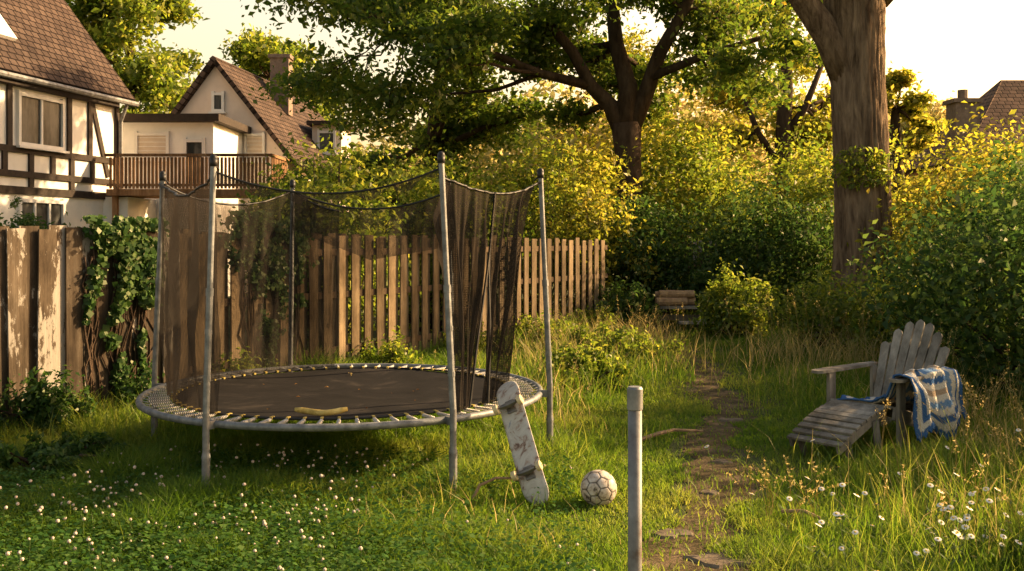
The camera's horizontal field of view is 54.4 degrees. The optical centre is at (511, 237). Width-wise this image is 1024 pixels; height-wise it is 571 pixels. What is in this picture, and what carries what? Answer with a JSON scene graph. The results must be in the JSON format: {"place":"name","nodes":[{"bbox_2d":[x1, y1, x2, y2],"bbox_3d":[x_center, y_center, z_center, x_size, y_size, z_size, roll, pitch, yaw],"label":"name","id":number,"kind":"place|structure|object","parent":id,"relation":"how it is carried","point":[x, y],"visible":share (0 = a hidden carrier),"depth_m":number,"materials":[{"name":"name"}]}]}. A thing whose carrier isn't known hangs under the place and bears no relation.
{"place":"outdoors","nodes":[
{"label":"outdoors","id":0,"kind":"place"},
{"bbox_2d":[0,0,139,228],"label":"half timbered house","id":1,"kind":"structure","parent":0,"point":[64,92],"depth_m":23.36,"materials":[{"name":"white paint"}]},
{"bbox_2d":[17,196,65,228],"bbox_3d":[-10.699,-0.430,22.665,0.083,0.960,1.580,0,0,12],"label":"window","id":2,"kind":"structure","parent":1,"relation":"in","point":[50,211],"depth_m":22.80,"materials":[{"name":"white glass"}]},
{"bbox_2d":[15,89,69,153],"bbox_3d":[-10.666,-2.623,22.638,0.160,1.275,1.700,0,0,12],"label":"window","id":3,"kind":"structure","parent":1,"relation":"in","point":[40,120],"depth_m":22.61,"materials":[{"name":"white glass"}]},
{"bbox_2d":[103,113,250,230],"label":"annex building","id":4,"kind":"structure","parent":0,"point":[180,133],"depth_m":27.00,"materials":[{"name":"white paint"}]},
{"bbox_2d":[131,131,169,161],"bbox_3d":[-9.750,-2.473,26.920,1.050,0.825,0.160,0,0,0],"label":"window","id":5,"kind":"structure","parent":4,"relation":"in","point":[144,143],"depth_m":26.98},
{"bbox_2d":[181,138,205,188],"bbox_3d":[-8.600,-2.023,26.920,0.700,1.375,0.160,0,0,0],"label":"door","id":6,"kind":"structure","parent":4,"relation":"in","point":[190,146],"depth_m":26.98,"materials":[{"name":"white glass"}]},
{"bbox_2d":[104,154,288,219],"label":"balcony","id":7,"kind":"structure","parent":4,"relation":"attached to","point":[146,192],"depth_m":24.67,"materials":[{"name":"brown wood"}]},
{"bbox_2d":[171,54,359,290],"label":"gabled house","id":8,"kind":"structure","parent":0,"point":[220,86],"depth_m":30.00,"materials":[{"name":"beige paint"}]},
{"bbox_2d":[208,91,226,113],"bbox_3d":[-8.850,-4.072,29.920,0.500,0.675,0.160,0,0,0],"label":"window","id":9,"kind":"structure","parent":8,"relation":"in","point":[217,98],"depth_m":29.92,"materials":[{"name":"white glass"}]},
{"bbox_2d":[242,132,265,162],"bbox_3d":[-7.750,-2.723,29.920,0.750,0.925,0.160,0,0,0],"label":"window","id":10,"kind":"structure","parent":8,"relation":"in","point":[254,143],"depth_m":29.97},
{"bbox_2d":[317,130,336,154],"bbox_3d":[-6.359,-3.273,34.094,0.750,0.875,0.160,0,0,0],"label":"window","id":11,"kind":"structure","parent":8,"relation":"in","point":[325,134],"depth_m":34.15,"materials":[{"name":"white glass"}]},
{"bbox_2d":[0,257,1023,570],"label":"ground","id":12,"kind":"structure","parent":0,"point":[733,457],"depth_m":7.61,"materials":[{"name":"green plant"}]},
{"bbox_2d":[8,195,47,228],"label":"conifer shrub","id":13,"kind":"object","parent":12,"relation":"on","point":[21,221],"visible":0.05,"depth_m":16.43,"materials":[{"name":"green plant"}]},
{"bbox_2d":[0,212,81,227],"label":"garden shrub","id":14,"kind":"object","parent":12,"relation":"on","point":[34,218],"visible":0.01,"depth_m":18.64,"materials":[{"name":"green plant"}]},
{"bbox_2d":[0,364,102,434],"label":"weed patch","id":15,"kind":"object","parent":12,"relation":"on","point":[42,401],"visible":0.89,"depth_m":8.20,"materials":[{"name":"green plant"}]},
{"bbox_2d":[0,428,131,478],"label":"weed patch","id":16,"kind":"object","parent":12,"relation":"on","point":[42,454],"visible":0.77,"depth_m":6.88,"materials":[{"name":"green plant"}]},
{"bbox_2d":[0,225,179,425],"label":"wooden fence","id":17,"kind":"object","parent":12,"relation":"on","point":[42,275],"visible":0.4,"depth_m":8.66,"materials":[{"name":"brown wood"}]},
{"bbox_2d":[82,214,167,406],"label":"ivy plant","id":18,"kind":"object","parent":17,"relation":"attached to","point":[128,243],"visible":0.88,"depth_m":9.15,"materials":[{"name":"green plant"}]},
{"bbox_2d":[65,0,209,112],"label":"beech tree","id":19,"kind":"object","parent":12,"relation":"on","point":[152,77],"visible":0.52,"depth_m":46.24,"materials":[{"name":"green plant"}]},
{"bbox_2d":[107,358,183,412],"bbox_3d":[-3.392,1.397,9.075,0.712,0.582,0.557,0,0,38],"label":"weed patch","id":20,"kind":"object","parent":12,"relation":"on","point":[142,383],"visible":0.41,"depth_m":9.07,"materials":[{"name":"green plant"}]},
{"bbox_2d":[221,346,284,374],"bbox_3d":[-2.697,1.383,10.032,0.942,0.610,0.726,0,0,0],"label":"weed patch","id":21,"kind":"object","parent":12,"relation":"on","point":[244,363],"visible":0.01,"depth_m":10.01,"materials":[{"name":"green plant"}]},
{"bbox_2d":[217,23,343,119],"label":"beech tree","id":22,"kind":"object","parent":12,"relation":"on","point":[248,52],"visible":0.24,"depth_m":52.41,"materials":[{"name":"green plant"}]},
{"bbox_2d":[0,443,594,570],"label":"clover blossoms","id":23,"kind":"object","parent":12,"relation":"on","point":[88,539],"visible":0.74,"depth_m":5.52,"materials":[{"name":"plant"}]},
{"bbox_2d":[0,445,599,570],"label":"clover leaves","id":24,"kind":"object","parent":12,"relation":"on","point":[250,554],"visible":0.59,"depth_m":5.32,"materials":[{"name":"plant"}]},
{"bbox_2d":[223,132,383,324],"bbox_3d":[-3.927,-0.121,18.582,3.704,3.658,2.876,0,0,0],"label":"garden shrub","id":25,"kind":"object","parent":12,"relation":"on","point":[276,174],"visible":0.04,"depth_m":18.23,"materials":[{"name":"green plant"}]},
{"bbox_2d":[245,134,420,343],"bbox_3d":[-2.906,0.053,15.650,3.097,3.326,2.850,0,0,0],"label":"garden shrub","id":26,"kind":"object","parent":12,"relation":"on","point":[301,184],"visible":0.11,"depth_m":15.39,"materials":[{"name":"green plant"}]},
{"bbox_2d":[303,182,375,354],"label":"garden shrub","id":27,"kind":"object","parent":12,"relation":"on","point":[347,200],"visible":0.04,"depth_m":14.23,"materials":[{"name":"green plant"}]},
{"bbox_2d":[135,151,553,494],"bbox_3d":[-1.265,0.556,7.620,3.157,2.227,3.018,0,0,0],"label":"trampoline","id":28,"kind":"object","parent":12,"relation":"on","point":[207,387],"visible":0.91,"depth_m":7.29,"materials":[{"name":"fabric"}]},
{"bbox_2d":[294,407,347,415],"bbox_3d":[-1.241,1.126,6.460,0.348,0.053,0.077,0,0,0],"label":"foam sleeve","id":29,"kind":"object","parent":28,"relation":"on","point":[316,412],"visible":1,"depth_m":6.45,"materials":[{"name":"plastic"}]},
{"bbox_2d":[346,325,423,363],"bbox_3d":[-1.484,1.367,12.041,1.023,0.642,0.651,0,0,17],"label":"weed patch","id":30,"kind":"object","parent":12,"relation":"on","point":[394,347],"visible":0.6,"depth_m":11.96,"materials":[{"name":"green plant"}]},
{"bbox_2d":[180,230,607,376],"bbox_3d":[-0.869,0.791,13.824,0.224,1.762,9.427,0,0,32],"label":"wooden fence","id":31,"kind":"object","parent":12,"relation":"on","point":[356,292],"visible":0.2,"depth_m":13.13,"materials":[{"name":"brown wood"}]},
{"bbox_2d":[219,210,316,373],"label":"ivy plant","id":32,"kind":"object","parent":31,"relation":"attached to","point":[266,264],"visible":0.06,"depth_m":10.69,"materials":[{"name":"green plant"}]},
{"bbox_2d":[285,0,581,265],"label":"chestnut tree","id":33,"kind":"object","parent":12,"relation":"on","point":[493,120],"visible":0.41,"depth_m":24.89,"materials":[{"name":"green plant"}]},
{"bbox_2d":[346,138,537,331],"bbox_3d":[-1.567,-0.079,18.075,4.301,3.588,3.735,0,0,0],"label":"garden shrub","id":34,"kind":"object","parent":12,"relation":"on","point":[428,188],"visible":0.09,"depth_m":17.80,"materials":[{"name":"green plant"}]},
{"bbox_2d":[430,321,486,357],"bbox_3d":[-0.641,1.394,13.472,1.119,0.588,0.859,0,0,0],"label":"weed patch","id":35,"kind":"object","parent":12,"relation":"on","point":[482,341],"visible":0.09,"depth_m":13.37,"materials":[{"name":"green plant"}]},
{"bbox_2d":[471,477,518,501],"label":"fallen branch","id":36,"kind":"object","parent":12,"relation":"on","point":[482,484],"visible":0.7,"depth_m":6.20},
{"bbox_2d":[1,323,1023,570],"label":"tall green grass","id":37,"kind":"structure","parent":12,"relation":"on","point":[659,369],"depth_m":6.50,"materials":[{"name":"plant"}]},
{"bbox_2d":[492,381,548,505],"bbox_3d":[0.019,1.311,6.379,0.210,0.721,0.555,0,0,-26],"label":"skateboard","id":38,"kind":"object","parent":12,"relation":"on","point":[510,408],"visible":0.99,"depth_m":6.35,"materials":[{"name":"paint"}]},
{"bbox_2d":[240,0,823,293],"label":"maple tree","id":39,"kind":"object","parent":12,"relation":"on","point":[541,34],"visible":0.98,"depth_m":20.99,"materials":[{"name":"green plant"}]},
{"bbox_2d":[514,309,572,344],"bbox_3d":[0.420,1.381,15.111,0.767,0.613,1.036,0,0,41],"label":"weed patch","id":40,"kind":"object","parent":12,"relation":"on","point":[523,324],"visible":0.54,"depth_m":14.97,"materials":[{"name":"green plant"}]},
{"bbox_2d":[454,115,649,321],"bbox_3d":[0.629,-0.356,20.106,4.396,4.157,3.880,0,0,0],"label":"garden shrub","id":41,"kind":"object","parent":12,"relation":"on","point":[525,181],"visible":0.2,"depth_m":19.61,"materials":[{"name":"green plant"}]},
{"bbox_2d":[535,337,632,390],"bbox_3d":[0.776,1.389,10.909,1.100,0.599,0.897,0,0,0],"label":"weed patch","id":42,"kind":"object","parent":12,"relation":"on","point":[582,355],"visible":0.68,"depth_m":10.76,"materials":[{"name":"green plant"}]},
{"bbox_2d":[523,146,665,314],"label":"garden shrub","id":43,"kind":"object","parent":12,"relation":"on","point":[595,195],"visible":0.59,"depth_m":18.62,"materials":[{"name":"green plant"}]},
{"bbox_2d":[566,298,626,332],"bbox_3d":[1.415,1.341,16.642,1.128,0.695,0.874,0,0,13],"label":"weed patch","id":44,"kind":"object","parent":12,"relation":"on","point":[610,316],"visible":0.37,"depth_m":16.55,"materials":[{"name":"green plant"}]},
{"bbox_2d":[581,470,616,506],"bbox_3d":[0.540,1.559,6.200,0.226,0.226,0.226,0,0,0],"label":"soccer ball","id":45,"kind":"object","parent":12,"relation":"on","point":[602,484],"visible":0.99,"depth_m":6.12,"materials":[{"name":"leather"}]},
{"bbox_2d":[555,318,689,368],"bbox_3d":[1.378,1.350,12.604,1.468,0.675,1.123,0,0,39],"label":"weed patch","id":46,"kind":"object","parent":12,"relation":"on","point":[620,335],"visible":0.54,"depth_m":12.48,"materials":[{"name":"green plant"}]},
{"bbox_2d":[586,275,665,333],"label":"shrub","id":47,"kind":"object","parent":12,"relation":"on","point":[625,302],"visible":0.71,"depth_m":17.02,"materials":[{"name":"green plant"}]},
{"bbox_2d":[627,386,642,570],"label":"metal post","id":48,"kind":"object","parent":12,"relation":"on","point":[634,401],"visible":1,"depth_m":3.18,"materials":[{"name":"metal"}]},
{"bbox_2d":[352,69,918,250],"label":"shrubs","id":49,"kind":"object","parent":12,"relation":"on","point":[559,136],"visible":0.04,"depth_m":60.41,"materials":[{"name":"green plant"}]},
{"bbox_2d":[511,70,762,285],"bbox_3d":[3.222,-1.380,25.523,7.212,6.270,4.357,0,0,-19],"label":"hazel bush","id":50,"kind":"object","parent":12,"relation":"on","point":[593,140],"visible":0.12,"depth_m":24.96,"materials":[{"name":"green plant"}]},
{"bbox_2d":[574,188,716,324],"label":"laurel shrub","id":51,"kind":"object","parent":12,"relation":"on","point":[674,258],"visible":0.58,"depth_m":18.81,"materials":[{"name":"green plant"}]},
{"bbox_2d":[642,428,702,440],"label":"fallen branch","id":52,"kind":"object","parent":12,"relation":"on","point":[670,430],"visible":0.77,"depth_m":8.23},
{"bbox_2d":[327,307,1023,569],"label":"tall dry grass","id":53,"kind":"structure","parent":12,"relation":"on","point":[866,356],"depth_m":11.73,"materials":[{"name":"plant"}]},
{"bbox_2d":[652,305,714,331],"bbox_3d":[3.000,1.433,17.485,1.000,0.475,0.620,0,0,0],"label":"wooden bench","id":54,"kind":"object","parent":12,"relation":"on","point":[681,317],"visible":0.29,"depth_m":17.45,"materials":[{"name":"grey wood"}]},
{"bbox_2d":[655,297,687,305],"bbox_3d":[2.800,1.120,17.500,0.550,0.151,0.159,0,0,-6],"label":"firewood log","id":55,"kind":"object","parent":54,"relation":"on","point":[672,301],"visible":0.9,"depth_m":17.45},
{"bbox_2d":[658,290,694,297],"bbox_3d":[2.900,0.990,17.550,0.620,0.141,0.148,0,0,-3],"label":"firewood log","id":56,"kind":"object","parent":55,"relation":"on","point":[678,293],"visible":0.99,"depth_m":17.49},
{"bbox_2d":[687,297,695,304],"bbox_3d":[3.000,1.120,17.650,0.500,0.141,0.148,0,0,9],"label":"firewood log","id":57,"kind":"object","parent":54,"relation":"on","point":[691,301],"visible":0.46,"depth_m":17.57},
{"bbox_2d":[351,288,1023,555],"bbox_3d":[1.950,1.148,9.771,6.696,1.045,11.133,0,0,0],"label":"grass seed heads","id":58,"kind":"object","parent":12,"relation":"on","point":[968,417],"depth_m":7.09,"materials":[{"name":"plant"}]},
{"bbox_2d":[592,95,784,311],"bbox_3d":[3.906,-0.723,22.567,4.995,4.932,3.707,0,0,0],"label":"hazel bush","id":59,"kind":"object","parent":12,"relation":"on","point":[706,181],"visible":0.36,"depth_m":22.12,"materials":[{"name":"green plant"}]},
{"bbox_2d":[682,240,733,314],"bbox_3d":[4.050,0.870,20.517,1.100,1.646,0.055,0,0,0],"label":"shrub","id":60,"kind":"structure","parent":12,"relation":"on","point":[698,261],"depth_m":20.49,"materials":[{"name":"green plant"}]},
{"bbox_2d":[685,261,755,326],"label":"fern plant","id":61,"kind":"object","parent":12,"relation":"on","point":[707,275],"visible":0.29,"depth_m":17.83,"materials":[{"name":"green plant"}]},
{"bbox_2d":[569,0,896,279],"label":"lime tree","id":62,"kind":"object","parent":12,"relation":"on","point":[821,103],"visible":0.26,"depth_m":28.70,"materials":[{"name":"green plant"}]},
{"bbox_2d":[688,257,783,339],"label":"shrub","id":63,"kind":"object","parent":12,"relation":"on","point":[715,309],"visible":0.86,"depth_m":16.10,"materials":[{"name":"green plant"}]},
{"bbox_2d":[677,169,833,326],"bbox_3d":[4.889,0.218,18.606,3.807,2.980,2.828,0,0,0],"label":"laurel shrub","id":64,"kind":"object","parent":12,"relation":"on","point":[751,252],"visible":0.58,"depth_m":18.20,"materials":[{"name":"green plant"}]},
{"bbox_2d":[779,496,793,528],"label":"daisy flower","id":65,"kind":"object","parent":12,"relation":"on","point":[789,499],"visible":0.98,"depth_m":5.58,"materials":[{"name":"white plant"}]},
{"bbox_2d":[781,509,820,519],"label":"fallen branch","id":66,"kind":"object","parent":12,"relation":"on","point":[792,511],"visible":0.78,"depth_m":5.81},
{"bbox_2d":[795,477,808,531],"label":"daisy flower","id":67,"kind":"object","parent":12,"relation":"on","point":[805,502],"visible":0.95,"depth_m":5.41,"materials":[{"name":"green plant"}]},
{"bbox_2d":[791,168,832,264],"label":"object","id":68,"kind":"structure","parent":12,"relation":"on","point":[819,183],"depth_m":45.34,"materials":[{"name":"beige plant"}]},
{"bbox_2d":[803,523,821,570],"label":"daisy flower","id":69,"kind":"object","parent":12,"relation":"on","point":[816,551],"visible":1,"depth_m":4.53,"materials":[{"name":"green plant"}]},
{"bbox_2d":[736,0,898,332],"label":"oak tree","id":70,"kind":"object","parent":12,"relation":"on","point":[848,37],"visible":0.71,"depth_m":15.64,"materials":[{"name":"brown plant"}]},
{"bbox_2d":[817,520,825,570],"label":"daisy flower","id":71,"kind":"object","parent":12,"relation":"on","point":[821,522],"visible":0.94,"depth_m":4.91,"materials":[{"name":"white plant"}]},
{"bbox_2d":[727,108,930,290],"bbox_3d":[6.571,-0.511,20.503,4.246,4.472,3.697,0,0,0],"label":"hazel bush","id":72,"kind":"object","parent":12,"relation":"on","point":[815,192],"visible":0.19,"depth_m":20.29,"materials":[{"name":"green plant"}]},
{"bbox_2d":[820,511,839,566],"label":"daisy flower","id":73,"kind":"object","parent":12,"relation":"on","point":[835,513],"visible":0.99,"depth_m":4.83,"materials":[{"name":"green plant"}]},
{"bbox_2d":[759,258,902,351],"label":"fern plant","id":74,"kind":"object","parent":12,"relation":"on","point":[821,297],"visible":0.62,"depth_m":14.03,"materials":[{"name":"green plant"}]},
{"bbox_2d":[828,483,845,537],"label":"daisy flower","id":75,"kind":"object","parent":12,"relation":"on","point":[841,484],"visible":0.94,"depth_m":5.40,"materials":[{"name":"green plant"}]},
{"bbox_2d":[837,518,858,568],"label":"daisy flower","id":76,"kind":"object","parent":12,"relation":"on","point":[843,544],"visible":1,"depth_m":4.79,"materials":[{"name":"green plant"}]},
{"bbox_2d":[841,493,858,552],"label":"daisy flower","id":77,"kind":"object","parent":12,"relation":"on","point":[850,517],"visible":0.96,"depth_m":5.06,"materials":[{"name":"green plant"}]},
{"bbox_2d":[842,530,861,570],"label":"daisy flower","id":78,"kind":"object","parent":12,"relation":"on","point":[855,531],"visible":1,"depth_m":4.74,"materials":[{"name":"white plant"}]},
{"bbox_2d":[787,320,957,460],"bbox_3d":[2.863,1.182,7.903,1.644,0.993,0.790,0,0,-40],"label":"garden chair","id":79,"kind":"object","parent":12,"relation":"on","point":[915,348],"visible":0.8,"depth_m":7.83,"materials":[{"name":"grey wood"}]},
{"bbox_2d":[837,365,968,441],"bbox_3d":[3.116,1.293,7.909,0.841,0.575,0.744,0,0,-39],"label":"blanket","id":80,"kind":"object","parent":79,"relation":"on","point":[935,388],"visible":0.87,"depth_m":7.67,"materials":[{"name":"fabric"}]},
{"bbox_2d":[873,503,887,560],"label":"daisy flower","id":81,"kind":"object","parent":12,"relation":"on","point":[876,504],"visible":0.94,"depth_m":5.02,"materials":[{"name":"green plant"}]},
{"bbox_2d":[878,516,888,553],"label":"daisy flower","id":82,"kind":"object","parent":12,"relation":"on","point":[882,518],"visible":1,"depth_m":4.98,"materials":[{"name":"green plant"}]},
{"bbox_2d":[832,90,954,179],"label":"beech tree","id":83,"kind":"object","parent":12,"relation":"on","point":[936,110],"visible":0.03,"depth_m":44.34,"materials":[{"name":"green plant"}]},
{"bbox_2d":[838,244,960,361],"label":"fern plant","id":84,"kind":"object","parent":12,"relation":"on","point":[871,323],"visible":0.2,"depth_m":13.14,"materials":[{"name":"green plant"}]},
{"bbox_2d":[885,61,948,278],"bbox_3d":[10.268,-1.499,26.341,2.498,6.372,2.337,0,0,20],"label":"birch tree","id":85,"kind":"object","parent":12,"relation":"on","point":[911,107],"visible":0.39,"depth_m":26.12,"materials":[{"name":"green plant"}]},
{"bbox_2d":[815,100,1023,288],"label":"hazel bush","id":86,"kind":"object","parent":12,"relation":"on","point":[914,189],"visible":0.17,"depth_m":15.51,"materials":[{"name":"green plant"}]},
{"bbox_2d":[917,483,932,528],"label":"daisy flower","id":87,"kind":"object","parent":12,"relation":"on","point":[930,485],"visible":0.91,"depth_m":5.39,"materials":[{"name":"green plant"}]},
{"bbox_2d":[917,537,941,570],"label":"daisy flower","id":88,"kind":"object","parent":12,"relation":"on","point":[937,538],"visible":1,"depth_m":4.58,"materials":[{"name":"white plant"}]},
{"bbox_2d":[923,489,941,546],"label":"daisy flower","id":89,"kind":"object","parent":12,"relation":"on","point":[940,491],"visible":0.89,"depth_m":5.14,"materials":[{"name":"green plant"}]},
{"bbox_2d":[926,503,942,552],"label":"daisy flower","id":90,"kind":"object","parent":12,"relation":"on","point":[938,505],"visible":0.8,"depth_m":5.01,"materials":[{"name":"green plant"}]},
{"bbox_2d":[846,120,1023,410],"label":"laurel shrub","id":91,"kind":"object","parent":12,"relation":"on","point":[967,279],"visible":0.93,"depth_m":9.96,"materials":[{"name":"green plant"}]},
{"bbox_2d":[943,505,953,534],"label":"daisy flower","id":92,"kind":"object","parent":12,"relation":"on","point":[950,507],"visible":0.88,"depth_m":5.29,"materials":[{"name":"white plant"}]},
{"bbox_2d":[939,531,959,570],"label":"daisy flower","id":93,"kind":"object","parent":12,"relation":"on","point":[956,533],"visible":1,"depth_m":4.40,"materials":[{"name":"green plant"}]},
{"bbox_2d":[892,127,1023,293],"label":"hazel bush","id":94,"kind":"object","parent":12,"relation":"on","point":[961,188],"visible":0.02,"depth_m":19.32,"materials":[{"name":"green plant"}]},
{"bbox_2d":[895,125,1023,360],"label":"laurel shrub","id":95,"kind":"object","parent":12,"relation":"on","point":[992,180],"visible":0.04,"depth_m":12.94,"materials":[{"name":"green plant"}]},
{"bbox_2d":[952,517,969,568],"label":"daisy flower","id":96,"kind":"object","parent":12,"relation":"on","point":[967,519],"visible":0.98,"depth_m":4.76,"materials":[{"name":"green plant"}]},
{"bbox_2d":[952,506,972,569],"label":"daisy flower","id":97,"kind":"object","parent":12,"relation":"on","point":[966,530],"visible":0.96,"depth_m":4.82,"materials":[{"name":"green plant"}]},
{"bbox_2d":[956,534,975,570],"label":"daisy flower","id":98,"kind":"object","parent":12,"relation":"on","point":[971,536],"visible":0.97,"depth_m":4.67,"materials":[{"name":"white plant"}]},
{"bbox_2d":[970,491,985,537],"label":"daisy flower","id":99,"kind":"object","parent":12,"relation":"on","point":[972,492],"visible":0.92,"depth_m":5.14,"materials":[{"name":"green plant"}]},
{"bbox_2d":[974,499,992,547],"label":"daisy flower","id":100,"kind":"object","parent":12,"relation":"on","point":[989,500],"visible":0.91,"depth_m":5.07,"materials":[{"name":"green plant"}]},
{"bbox_2d":[1000,534,1006,570],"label":"daisy flower","id":101,"kind":"object","parent":12,"relation":"on","point":[1003,536],"visible":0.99,"depth_m":4.67,"materials":[{"name":"white plant"}]},
{"bbox_2d":[987,205,1023,412],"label":"laurel shrub","id":102,"kind":"object","parent":12,"relation":"on","point":[1018,369],"visible":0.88,"depth_m":8.75,"materials":[{"name":"green plant"}]},
{"bbox_2d":[72,0,1023,192],"label":"sky","id":103,"kind":"structure","parent":0,"point":[971,45],"materials":[{"name":"white"}]},
{"bbox_2d":[626,324,764,570],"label":"dirt path","id":104,"kind":"structure","parent":0,"point":[694,546],"depth_m":6.98,"materials":[{"name":"soil"}]},
{"bbox_2d":[646,528,692,538],"bbox_3d":[0.877,1.659,5.587,0.286,0.021,0.159,0,0,-21],"label":"flat stone","id":105,"kind":"object","parent":104,"relation":"on","point":[662,533],"visible":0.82,"depth_m":5.58,"materials":[{"name":"stone"}]},
{"bbox_2d":[700,489,718,494],"bbox_3d":[1.293,1.659,6.501,0.121,0.021,0.100,0,0,31],"label":"flat stone","id":106,"kind":"object","parent":104,"relation":"on","point":[708,492],"visible":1,"depth_m":6.48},
{"bbox_2d":[710,459,732,463],"bbox_3d":[1.548,1.659,7.391,0.164,0.022,0.100,0,0,-17],"label":"flat stone","id":107,"kind":"object","parent":104,"relation":"on","point":[723,461],"visible":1,"depth_m":7.38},
{"bbox_2d":[683,549,764,568],"bbox_3d":[1.128,1.659,5.144,0.370,0.022,0.336,0,0,-32],"label":"flat stone","id":108,"kind":"object","parent":104,"relation":"on","point":[712,558],"visible":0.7,"depth_m":5.11,"materials":[{"name":"stone"}]},
{"bbox_2d":[718,417,742,421],"bbox_3d":[1.995,1.659,9.108,0.249,0.022,0.179,0,0,0],"label":"flat stone","id":109,"kind":"object","parent":104,"relation":"on","point":[721,419],"visible":0.93,"depth_m":9.06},
{"bbox_2d":[904,80,1023,229],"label":"tiled roof house","id":110,"kind":"structure","parent":0,"point":[1000,100],"depth_m":31.46,"materials":[{"name":"beige paint"}]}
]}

